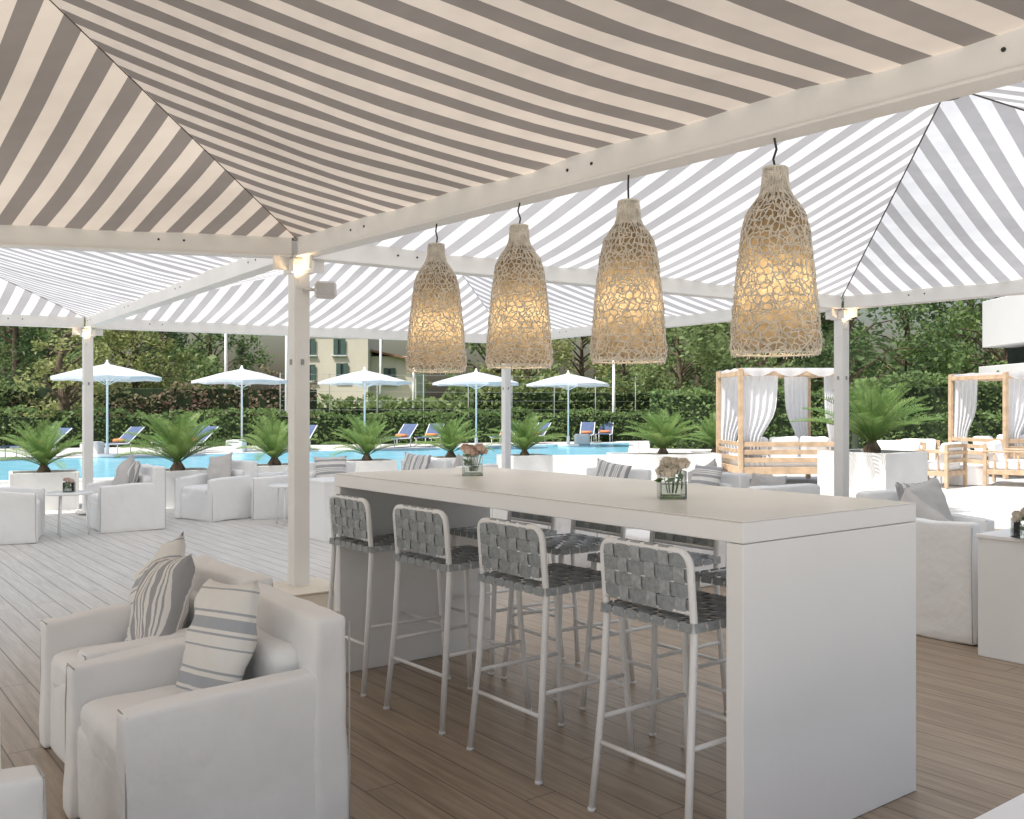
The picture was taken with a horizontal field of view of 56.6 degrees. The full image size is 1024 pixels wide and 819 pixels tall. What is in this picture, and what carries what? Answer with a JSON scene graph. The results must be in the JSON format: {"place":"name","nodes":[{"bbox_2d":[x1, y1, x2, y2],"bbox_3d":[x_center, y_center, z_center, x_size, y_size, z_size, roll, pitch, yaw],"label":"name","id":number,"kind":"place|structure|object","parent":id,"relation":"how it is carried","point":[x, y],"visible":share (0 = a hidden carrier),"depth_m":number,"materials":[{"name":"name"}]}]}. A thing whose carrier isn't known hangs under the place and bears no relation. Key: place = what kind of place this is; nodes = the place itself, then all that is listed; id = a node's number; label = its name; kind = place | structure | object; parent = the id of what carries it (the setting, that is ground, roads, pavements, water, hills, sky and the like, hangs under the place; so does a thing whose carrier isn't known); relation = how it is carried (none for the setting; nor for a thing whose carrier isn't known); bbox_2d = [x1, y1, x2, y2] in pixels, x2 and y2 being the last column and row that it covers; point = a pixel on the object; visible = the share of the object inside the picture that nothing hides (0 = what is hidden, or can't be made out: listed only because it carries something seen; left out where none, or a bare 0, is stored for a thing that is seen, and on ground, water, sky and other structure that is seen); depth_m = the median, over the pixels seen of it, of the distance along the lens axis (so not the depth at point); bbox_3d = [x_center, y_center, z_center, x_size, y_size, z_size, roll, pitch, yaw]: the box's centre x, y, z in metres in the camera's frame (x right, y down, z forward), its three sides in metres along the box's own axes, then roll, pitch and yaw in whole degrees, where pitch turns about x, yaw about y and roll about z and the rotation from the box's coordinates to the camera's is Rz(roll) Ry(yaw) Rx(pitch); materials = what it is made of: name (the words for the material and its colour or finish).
{"place":"outdoors","nodes":[
{"label":"outdoors","id":0,"kind":"place"},
{"bbox_2d":[0,443,629,479],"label":"pool water","id":1,"kind":"structure","parent":0,"point":[104,467],"depth_m":28.22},
{"bbox_2d":[310,477,335,541],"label":"armchair","id":2,"kind":"object","parent":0,"point":[321,490],"visible":0.3,"depth_m":10.48,"materials":[{"name":"fabric"}]},
{"bbox_2d":[1,297,1002,407],"label":"sky","id":3,"kind":"structure","parent":0,"point":[275,344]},
{"bbox_2d":[0,502,1023,818],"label":"wooden deck","id":4,"kind":"structure","parent":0,"point":[406,760],"depth_m":4.52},
{"bbox_2d":[0,486,45,544],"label":"slipcovered armchair","id":5,"kind":"object","parent":4,"relation":"on","point":[22,515],"visible":1,"depth_m":10.22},
{"bbox_2d":[0,762,47,818],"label":"slipcovered armchair","id":6,"kind":"object","parent":4,"relation":"on","point":[23,792],"visible":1,"depth_m":2.37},
{"bbox_2d":[9,469,78,509],"bbox_3d":[-6.850,1.190,13.900,0.900,0.540,0.700,0,0,-28],"label":"white planter","id":7,"kind":"object","parent":4,"relation":"on","point":[52,480],"visible":0.67,"depth_m":13.64,"materials":[{"name":"concrete"}]},
{"bbox_2d":[0,417,81,472],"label":"cycad palm","id":8,"kind":"object","parent":7,"relation":"in","point":[42,454],"visible":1,"depth_m":13.78,"materials":[{"name":"green plant"}]},
{"bbox_2d":[72,327,102,514],"bbox_3d":[-5.850,0.170,13.100,0.353,2.580,0.353,0,0,22],"label":"pavilion post","id":9,"kind":"object","parent":4,"relation":"on","point":[88,334],"visible":0.86,"depth_m":13.05,"materials":[{"name":"paint"}]},
{"bbox_2d":[0,314,83,327],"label":"pavilion beam","id":10,"kind":"structure","parent":9,"relation":"on","point":[38,321],"depth_m":12.80,"materials":[{"name":"paint"}]},
{"bbox_2d":[93,319,487,342],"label":"pavilion beam","id":11,"kind":"structure","parent":9,"relation":"on","point":[203,327],"depth_m":14.13,"materials":[{"name":"paint"}]},
{"bbox_2d":[86,464,165,532],"bbox_3d":[-4.720,1.083,11.601,0.762,0.764,0.809,0,0,-35],"label":"slipcovered armchair","id":12,"kind":"object","parent":4,"relation":"on","point":[139,504],"visible":0.98,"depth_m":11.33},
{"bbox_2d":[38,555,272,762],"bbox_3d":[-1.530,1.083,4.061,0.762,0.764,0.809,0,0,-37],"label":"slipcovered armchair","id":13,"kind":"object","parent":4,"relation":"on","point":[78,636],"visible":0.2,"depth_m":4.08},
{"bbox_2d":[124,531,185,641],"bbox_3d":[-1.560,0.831,4.188,0.594,0.588,0.217,0,0,43],"label":"throw pillow","id":14,"kind":"object","parent":13,"relation":"on","point":[174,548],"visible":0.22,"depth_m":4.16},
{"bbox_2d":[127,553,194,640],"bbox_3d":[-1.463,0.830,3.961,0.215,0.491,0.506,0,0,-40],"label":"throw pillow","id":15,"kind":"object","parent":13,"relation":"on","point":[165,587],"visible":0.79,"depth_m":3.83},
{"bbox_2d":[165,467,207,507],"bbox_3d":[-5.050,1.190,14.350,0.900,0.540,0.700,0,0,-28],"label":"white planter","id":16,"kind":"object","parent":4,"relation":"on","point":[171,476],"visible":0.2,"depth_m":13.99,"materials":[{"name":"concrete"}]},
{"bbox_2d":[114,409,237,470],"bbox_3d":[-5.069,0.526,14.344,1.782,1.049,1.861,0,0,-26],"label":"cycad palm","id":17,"kind":"object","parent":16,"relation":"in","point":[179,442],"visible":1,"depth_m":14.20,"materials":[{"name":"green plant"}]},
{"bbox_2d":[62,583,349,818],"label":"slipcovered armchair","id":18,"kind":"object","parent":4,"relation":"on","point":[265,736],"visible":0.85,"depth_m":3.15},
{"bbox_2d":[176,578,259,693],"bbox_3d":[-1.039,0.829,3.368,0.210,0.483,0.487,0,0,-43],"label":"throw pillow","id":19,"kind":"object","parent":18,"relation":"on","point":[220,639],"visible":0.87,"depth_m":3.25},
{"bbox_2d":[174,460,256,521],"bbox_3d":[-3.954,1.085,12.700,0.810,0.764,0.759,0,0,35],"label":"slipcovered armchair","id":20,"kind":"object","parent":4,"relation":"on","point":[199,497],"visible":0.86,"depth_m":12.48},
{"bbox_2d":[251,467,287,519],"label":"slipcovered armchair","id":21,"kind":"object","parent":4,"relation":"on","point":[263,500],"visible":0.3,"depth_m":12.53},
{"bbox_2d":[257,463,287,472],"bbox_3d":[-3.900,1.190,15.600,0.900,0.540,0.700,0,0,-28],"label":"white planter","id":22,"kind":"object","parent":4,"relation":"on","point":[263,468],"visible":0.07,"depth_m":15.24,"materials":[{"name":"concrete"}]},
{"bbox_2d":[232,411,318,465],"bbox_3d":[-3.753,0.542,15.600,1.589,1.016,1.561,0,0,-36],"label":"cycad palm","id":23,"kind":"object","parent":22,"relation":"in","point":[273,445],"visible":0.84,"depth_m":15.46,"materials":[{"name":"green plant"}]},
{"bbox_2d":[273,255,323,586],"bbox_3d":[-1.570,0.170,7.000,0.353,2.580,0.353,0,0,-7],"label":"pavilion post","id":24,"kind":"object","parent":4,"relation":"on","point":[304,268],"visible":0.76,"depth_m":6.95,"materials":[{"name":"paint"}]},
{"bbox_2d":[0,225,291,258],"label":"pavilion beam","id":25,"kind":"structure","parent":24,"relation":"on","point":[72,239],"depth_m":6.69,"materials":[{"name":"paint"}]},
{"bbox_2d":[84,241,297,327],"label":"pavilion beam","id":26,"kind":"structure","parent":24,"relation":"on","point":[227,274],"depth_m":9.10,"materials":[{"name":"paint"}]},
{"bbox_2d":[0,240,297,317],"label":"striped awning","id":27,"kind":"object","parent":26,"relation":"on","point":[65,283],"visible":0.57,"depth_m":10.01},
{"bbox_2d":[124,262,733,333],"bbox_3d":[-1.061,-1.704,11.883,6.498,0.972,7.456,0,0,-35],"label":"striped awning","id":28,"kind":"object","parent":26,"relation":"on","point":[368,297],"visible":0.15,"depth_m":13.28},
{"bbox_2d":[312,245,842,309],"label":"pavilion beam","id":29,"kind":"structure","parent":24,"relation":"on","point":[382,257],"depth_m":7.89,"materials":[{"name":"paint"}]},
{"bbox_2d":[294,26,1023,257],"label":"pavilion beam","id":30,"kind":"structure","parent":24,"relation":"on","point":[994,62],"depth_m":4.03,"materials":[{"name":"paint"}]},
{"bbox_2d":[405,224,466,374],"bbox_3d":[-0.453,-0.683,5.686,0.370,0.955,0.372,0,0,-43],"label":"wicker pendant lamp","id":31,"kind":"object","parent":30,"relation":"hanging from","point":[436,338],"visible":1,"depth_m":5.57,"materials":[{"name":"wicker"}]},
{"bbox_2d":[0,0,1023,239],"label":"striped awning","id":32,"kind":"object","parent":30,"relation":"on","point":[294,119],"visible":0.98,"depth_m":4.45,"materials":[{"name":"fabric"}]},
{"bbox_2d":[485,203,553,370],"bbox_3d":[0.039,-0.683,5.106,0.369,0.955,0.372,0,0,31],"label":"wicker pendant lamp","id":33,"kind":"object","parent":30,"relation":"hanging from","point":[518,331],"visible":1,"depth_m":4.99,"materials":[{"name":"wicker"}]},
{"bbox_2d":[589,175,667,365],"bbox_3d":[0.552,-0.683,4.500,0.372,0.955,0.369,0,0,16],"label":"wicker pendant lamp","id":34,"kind":"object","parent":30,"relation":"hanging from","point":[628,321],"visible":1,"depth_m":4.38,"materials":[{"name":"wicker"}]},
{"bbox_2d":[367,82,1023,298],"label":"striped awning","id":35,"kind":"object","parent":30,"relation":"on","point":[929,196],"visible":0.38,"depth_m":7.65,"materials":[{"name":"fabric"}]},
{"bbox_2d":[729,138,822,359],"bbox_3d":[1.075,-0.683,3.883,0.369,0.955,0.372,0,0,0],"label":"wicker pendant lamp","id":36,"kind":"object","parent":30,"relation":"hanging from","point":[775,306],"visible":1,"depth_m":3.77,"materials":[{"name":"wicker"}]},
{"bbox_2d":[270,577,333,610],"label":"post plinth","id":37,"kind":"structure","parent":4,"relation":"on","point":[315,592],"depth_m":6.79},
{"bbox_2d":[346,458,396,471],"bbox_3d":[-2.600,1.190,17.000,0.900,0.540,0.700,0,0,-28],"label":"white planter","id":38,"kind":"object","parent":4,"relation":"on","point":[381,464],"visible":0.36,"depth_m":16.74,"materials":[{"name":"concrete"}]},
{"bbox_2d":[321,413,407,460],"bbox_3d":[-2.647,0.559,16.969,1.584,0.975,1.416,0,0,-35],"label":"cycad palm","id":39,"kind":"object","parent":38,"relation":"in","point":[367,443],"visible":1,"depth_m":16.89,"materials":[{"name":"green plant"}]},
{"bbox_2d":[327,494,450,696],"bbox_3d":[-0.688,0.960,5.158,0.543,1.002,0.495,0,0,-37],"label":"bar stool","id":40,"kind":"object","parent":4,"relation":"on","point":[365,537],"visible":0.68,"depth_m":5.00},
{"bbox_2d":[383,504,531,734],"bbox_3d":[-0.265,0.960,4.601,0.543,1.002,0.495,0,0,-40],"label":"bar stool","id":41,"kind":"object","parent":4,"relation":"on","point":[420,553],"visible":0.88,"depth_m":4.51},
{"bbox_2d":[442,511,564,674],"bbox_3d":[-0.051,0.960,5.554,0.543,1.002,0.495,0,0,-37],"label":"bar stool","id":42,"kind":"object","parent":4,"relation":"on","point":[469,532],"visible":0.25,"depth_m":5.51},
{"bbox_2d":[501,363,510,468],"bbox_3d":[-0.100,0.170,16.200,0.353,2.580,0.353,0,0,-7],"label":"pavilion post","id":43,"kind":"object","parent":4,"relation":"on","point":[505,418],"visible":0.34,"depth_m":16.16,"materials":[{"name":"paint"}]},
{"bbox_2d":[550,309,829,338],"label":"pavilion beam","id":44,"kind":"structure","parent":43,"relation":"on","point":[711,317],"depth_m":12.65,"materials":[{"name":"paint"}]},
{"bbox_2d":[492,508,596,567],"bbox_3d":[0.354,1.085,8.899,0.759,0.764,0.810,0,0,-40],"label":"slipcovered armchair","id":45,"kind":"object","parent":4,"relation":"on","point":[563,526],"visible":0.09,"depth_m":8.58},
{"bbox_2d":[466,517,635,784],"bbox_3d":[0.165,0.960,4.036,0.543,1.002,0.495,0,0,-38],"label":"bar stool","id":46,"kind":"object","parent":4,"relation":"on","point":[536,572],"visible":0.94,"depth_m":3.95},
{"bbox_2d":[501,520,635,700],"bbox_3d":[0.300,0.960,5.092,0.543,1.002,0.495,0,0,-35],"label":"bar stool","id":47,"kind":"object","parent":4,"relation":"on","point":[571,539],"visible":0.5,"depth_m":5.13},
{"bbox_2d":[334,466,915,818],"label":"bar table","id":48,"kind":"object","parent":4,"relation":"on","point":[820,656],"visible":0.91,"depth_m":3.41,"materials":[{"name":"white paint"}]},
{"bbox_2d":[654,457,690,498],"bbox_3d":[0.639,0.276,3.793,0.138,0.164,0.149,0,0,20],"label":"flower vase","id":49,"kind":"object","parent":48,"relation":"on","point":[669,468],"visible":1,"depth_m":3.78,"materials":[{"name":"clear glass"}]},
{"bbox_2d":[579,531,725,736],"bbox_3d":[0.687,0.960,4.583,0.543,1.002,0.495,0,0,-38],"label":"bar stool","id":50,"kind":"object","parent":4,"relation":"on","point":[701,559],"visible":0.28,"depth_m":4.57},
{"bbox_2d":[587,537,725,818],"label":"bar stool","id":51,"kind":"object","parent":4,"relation":"on","point":[676,599],"visible":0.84,"depth_m":3.29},
{"bbox_2d":[596,527,726,586],"bbox_3d":[1.250,1.083,8.001,0.762,0.764,0.809,0,0,-35],"label":"slipcovered armchair","id":52,"kind":"object","parent":4,"relation":"on","point":[637,534],"visible":0.06,"depth_m":7.80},
{"bbox_2d":[681,567,725,748],"bbox_3d":[1.086,0.960,4.058,0.543,1.002,0.495,0,0,-37],"label":"bar stool","id":53,"kind":"object","parent":4,"relation":"on","point":[707,576],"visible":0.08,"depth_m":4.06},
{"bbox_2d":[826,308,857,496],"bbox_3d":[3.690,0.170,10.640,0.353,2.580,0.353,0,0,22],"label":"pavilion post","id":54,"kind":"object","parent":4,"relation":"on","point":[841,318],"visible":0.73,"depth_m":10.59,"materials":[{"name":"paint"}]},
{"bbox_2d":[843,279,1023,308],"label":"pavilion beam","id":55,"kind":"structure","parent":54,"relation":"on","point":[955,293],"depth_m":9.79,"materials":[{"name":"paint"}]},
{"bbox_2d":[856,490,993,532],"bbox_3d":[3.449,1.085,7.946,0.810,0.764,0.759,0,0,-30],"label":"slipcovered armchair","id":56,"kind":"object","parent":4,"relation":"on","point":[986,525],"visible":0.04,"depth_m":7.99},
{"bbox_2d":[903,476,952,520],"bbox_3d":[3.496,0.831,7.969,0.509,0.513,0.227,0,0,-39],"label":"throw pillow","id":57,"kind":"object","parent":56,"relation":"on","point":[929,492],"visible":0.48,"depth_m":7.93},
{"bbox_2d":[912,517,979,645],"bbox_3d":[2.870,1.083,6.349,0.762,0.764,0.809,0,0,-37],"label":"slipcovered armchair","id":58,"kind":"object","parent":4,"relation":"on","point":[946,580],"visible":0.48,"depth_m":5.93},
{"bbox_2d":[975,526,1023,664],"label":"white service counter","id":59,"kind":"object","parent":4,"relation":"on","point":[1000,594],"visible":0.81,"depth_m":5.51,"materials":[{"name":"paint"}]},
{"bbox_2d":[975,793,1023,818],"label":"white coffee table","id":60,"kind":"object","parent":4,"relation":"on","point":[1013,808],"visible":1,"depth_m":2.45,"materials":[{"name":"paint"}]},
{"bbox_2d":[0,441,1023,528],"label":"stone paving","id":61,"kind":"structure","parent":0,"point":[1000,500],"depth_m":17.70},
{"bbox_2d":[13,323,111,416],"bbox_3d":[-17.062,-1.024,36.489,3.440,4.986,3.734,0,0,-20],"label":"acacia tree","id":62,"kind":"object","parent":61,"relation":"on","point":[63,395],"visible":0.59,"depth_m":36.26,"materials":[{"name":"green plant"}]},
{"bbox_2d":[191,365,287,451],"bbox_3d":[-9.100,0.000,32.000,3.057,2.920,3.057,0,0,-43],"label":"white parasol","id":63,"kind":"object","parent":61,"relation":"on","point":[241,376],"visible":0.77,"depth_m":31.26,"materials":[{"name":"fabric"}]},
{"bbox_2d":[0,442,638,483],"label":"pool coping","id":64,"kind":"object","parent":61,"relation":"on","point":[633,447],"visible":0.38,"depth_m":31.47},
{"bbox_2d":[50,360,161,457],"bbox_3d":[-12.100,0.000,28.400,3.057,2.920,3.057,0,0,26],"label":"white parasol","id":65,"kind":"object","parent":64,"relation":"on","point":[107,371],"visible":0.93,"depth_m":27.96,"materials":[{"name":"fabric"}]},
{"bbox_2d":[318,367,410,450],"bbox_3d":[-5.150,0.000,33.200,3.057,2.920,3.057,0,0,20],"label":"white parasol","id":66,"kind":"object","parent":64,"relation":"on","point":[364,378],"visible":0.76,"depth_m":32.42,"materials":[{"name":"fabric"}]},
{"bbox_2d":[432,368,518,447],"bbox_3d":[-1.300,0.000,34.500,3.057,2.920,3.057,0,0,2],"label":"white parasol","id":67,"kind":"object","parent":64,"relation":"on","point":[475,379],"visible":0.8,"depth_m":33.77,"materials":[{"name":"fabric"}]},
{"bbox_2d":[431,456,479,466],"bbox_3d":[-1.170,1.190,18.100,0.900,0.540,0.700,0,0,-28],"label":"white planter","id":68,"kind":"object","parent":61,"relation":"on","point":[452,460],"visible":0.16,"depth_m":17.85,"materials":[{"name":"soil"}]},
{"bbox_2d":[413,413,494,457],"bbox_3d":[-1.193,0.565,18.237,1.509,0.965,1.483,0,0,45],"label":"cycad palm","id":69,"kind":"object","parent":68,"relation":"in","point":[450,440],"visible":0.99,"depth_m":17.98,"materials":[{"name":"green plant"}]},
{"bbox_2d":[310,406,649,444],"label":"clipped hedge","id":70,"kind":"object","parent":61,"relation":"on","point":[324,430],"visible":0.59,"depth_m":40.78,"materials":[{"name":"green plant"}]},
{"bbox_2d":[497,454,552,471],"bbox_3d":[0.250,1.190,18.900,0.900,0.540,0.700,0,0,-28],"label":"white planter","id":71,"kind":"object","parent":61,"relation":"on","point":[538,462],"visible":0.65,"depth_m":18.63,"materials":[{"name":"concrete"}]},
{"bbox_2d":[483,413,566,455],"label":"cycad palm","id":72,"kind":"object","parent":71,"relation":"in","point":[524,436],"visible":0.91,"depth_m":18.74,"materials":[{"name":"green plant"}]},
{"bbox_2d":[526,370,609,446],"bbox_3d":[2.150,0.000,36.300,3.057,2.920,3.057,0,0,-28],"label":"white parasol","id":73,"kind":"object","parent":61,"relation":"on","point":[568,380],"visible":0.98,"depth_m":35.66,"materials":[{"name":"fabric"}]},
{"bbox_2d":[553,455,606,474],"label":"white bench wall","id":74,"kind":"structure","parent":61,"relation":"on","point":[575,464],"depth_m":20.37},
{"bbox_2d":[607,453,721,481],"bbox_3d":[3.050,1.185,19.200,2.200,0.550,0.800,0,0,0],"label":"white planter","id":75,"kind":"object","parent":61,"relation":"on","point":[643,461],"visible":0.54,"depth_m":18.80,"materials":[{"name":"concrete"}]},
{"bbox_2d":[617,409,704,453],"bbox_3d":[3.050,0.515,19.221,1.861,1.049,1.781,0,0,-7],"label":"cycad palm","id":76,"kind":"object","parent":75,"relation":"in","point":[663,434],"visible":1,"depth_m":19.03,"materials":[{"name":"green plant"}]},
{"bbox_2d":[716,368,833,478],"bbox_3d":[5.250,0.340,18.900,1.965,2.240,1.794,0,0,-2],"label":"canopy daybed","id":77,"kind":"object","parent":61,"relation":"on","point":[746,400],"visible":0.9,"depth_m":18.15,"materials":[{"name":"fabric"}]},
{"bbox_2d":[648,384,901,449],"bbox_3d":[9.572,0.257,34.168,9.298,2.531,1.544,0,0,16],"label":"tall hedge","id":78,"kind":"object","parent":61,"relation":"on","point":[695,408],"visible":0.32,"depth_m":34.52,"materials":[{"name":"green plant"}]},
{"bbox_2d":[817,449,927,497],"bbox_3d":[5.080,1.030,13.400,1.060,0.860,1.060,0,0,-37],"label":"white planter","id":79,"kind":"object","parent":61,"relation":"on","point":[882,470],"visible":0.59,"depth_m":12.99,"materials":[{"name":"concrete"}]},
{"bbox_2d":[791,379,942,452],"bbox_3d":[5.078,0.149,13.423,2.085,1.175,1.995,0,0,-12],"label":"cycad palm","id":80,"kind":"object","parent":79,"relation":"in","point":[872,422],"visible":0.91,"depth_m":13.17,"materials":[{"name":"green plant"}]},
{"bbox_2d":[851,370,1002,448],"bbox_3d":[13.144,0.251,25.065,7.924,2.567,1.478,0,0,10],"label":"tall hedge","id":81,"kind":"object","parent":61,"relation":"on","point":[988,398],"visible":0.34,"depth_m":25.06,"materials":[{"name":"green plant"}]},
{"bbox_2d":[904,442,967,487],"bbox_3d":[7.987,1.043,17.915,0.880,0.834,0.840,0,0,-42],"label":"teak armchair","id":82,"kind":"object","parent":61,"relation":"on","point":[947,461],"visible":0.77,"depth_m":17.57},
{"bbox_2d":[875,408,1002,449],"bbox_3d":[12.497,0.719,23.030,7.133,1.584,1.147,0,0,8],"label":"clipped hedge","id":83,"kind":"object","parent":61,"relation":"on","point":[936,430],"visible":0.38,"depth_m":23.11,"materials":[{"name":"green plant"}]},
{"bbox_2d":[948,371,1023,478],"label":"canopy daybed","id":84,"kind":"object","parent":61,"relation":"on","point":[962,403],"visible":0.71,"depth_m":20.62,"materials":[{"name":"fabric"}]},
{"bbox_2d":[982,440,1023,485],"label":"teak armchair","id":85,"kind":"object","parent":61,"relation":"on","point":[995,456],"visible":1,"depth_m":17.97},
{"bbox_2d":[979,295,1023,372],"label":"white modern building","id":86,"kind":"structure","parent":0,"point":[1002,322],"depth_m":37.53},
{"label":"lawn ground","id":87,"kind":"structure","parent":0,"visible":0},
{"bbox_2d":[0,326,73,389],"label":"cedar tree","id":88,"kind":"object","parent":87,"relation":"on","point":[18,357],"visible":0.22,"depth_m":45.70,"materials":[{"name":"green plant"}]},
{"bbox_2d":[0,318,122,387],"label":"lime tree","id":89,"kind":"object","parent":87,"relation":"on","point":[45,331],"visible":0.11,"depth_m":51.87,"materials":[{"name":"green plant"}]},
{"bbox_2d":[84,320,202,387],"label":"acacia tree","id":90,"kind":"object","parent":87,"relation":"on","point":[124,339],"visible":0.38,"depth_m":48.30,"materials":[{"name":"green plant"}]},
{"bbox_2d":[0,405,287,447],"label":"clipped hedge","id":91,"kind":"object","parent":87,"relation":"on","point":[230,427],"visible":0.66,"depth_m":36.22,"materials":[{"name":"green plant"}]},
{"bbox_2d":[10,364,317,417],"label":"russet shrub border","id":92,"kind":"object","parent":87,"relation":"on","point":[196,398],"visible":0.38,"depth_m":43.61,"materials":[{"name":"green plant"}]},
{"bbox_2d":[126,331,201,387],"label":"cedar tree","id":93,"kind":"object","parent":87,"relation":"on","point":[174,335],"visible":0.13,"depth_m":53.79,"materials":[{"name":"green plant"}]},
{"bbox_2d":[141,332,274,388],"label":"lime tree","id":94,"kind":"object","parent":87,"relation":"on","point":[210,339],"visible":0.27,"depth_m":62.34,"materials":[{"name":"green plant"}]},
{"bbox_2d":[310,337,424,417],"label":"cream house","id":95,"kind":"structure","parent":87,"relation":"on","point":[341,356],"depth_m":70.00,"materials":[{"name":"paint"}]},
{"bbox_2d":[317,391,474,417],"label":"shrub border","id":96,"kind":"object","parent":87,"relation":"on","point":[446,408],"visible":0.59,"depth_m":47.42,"materials":[{"name":"green plant"}]},
{"bbox_2d":[0,352,999,416],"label":"undergrowth foliage","id":97,"kind":"object","parent":87,"relation":"on","point":[206,362],"visible":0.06,"depth_m":58.19,"materials":[{"name":"green plant"}]},
{"bbox_2d":[470,338,577,392],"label":"acacia tree","id":98,"kind":"object","parent":87,"relation":"on","point":[527,372],"visible":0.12,"depth_m":55.04,"materials":[{"name":"green plant"}]},
{"bbox_2d":[471,370,686,416],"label":"shrub border","id":99,"kind":"object","parent":87,"relation":"on","point":[543,402],"visible":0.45,"depth_m":48.87,"materials":[{"name":"green plant"}]},
{"bbox_2d":[534,336,633,392],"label":"acacia tree","id":100,"kind":"object","parent":87,"relation":"on","point":[581,370],"visible":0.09,"depth_m":64.65,"materials":[{"name":"green plant"}]},
{"bbox_2d":[626,324,733,396],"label":"broadleaf tree","id":101,"kind":"object","parent":87,"relation":"on","point":[682,372],"visible":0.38,"depth_m":46.80,"materials":[{"name":"green plant"}]},
{"bbox_2d":[666,298,863,394],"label":"broadleaf tree","id":102,"kind":"object","parent":87,"relation":"on","point":[724,340],"visible":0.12,"depth_m":41.43,"materials":[{"name":"green plant"}]},
{"bbox_2d":[766,299,964,394],"bbox_3d":[14.580,-3.726,41.165,8.829,10.806,8.513,0,0,43],"label":"oak tree","id":103,"kind":"object","parent":87,"relation":"on","point":[826,360],"visible":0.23,"depth_m":39.11,"materials":[{"name":"green plant"}]},
{"bbox_2d":[825,301,996,386],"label":"lime tree","id":104,"kind":"object","parent":87,"relation":"on","point":[904,357],"visible":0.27,"depth_m":51.07,"materials":[{"name":"green plant"}]},
{"bbox_2d":[895,296,1004,386],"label":"oak tree","id":105,"kind":"object","parent":87,"relation":"on","point":[933,315],"visible":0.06,"depth_m":56.05,"materials":[{"name":"green plant"}]},
{"bbox_2d":[918,298,1007,386],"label":"lime tree","id":106,"kind":"object","parent":87,"relation":"on","point":[951,324],"visible":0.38,"depth_m":45.70,"materials":[{"name":"green plant"}]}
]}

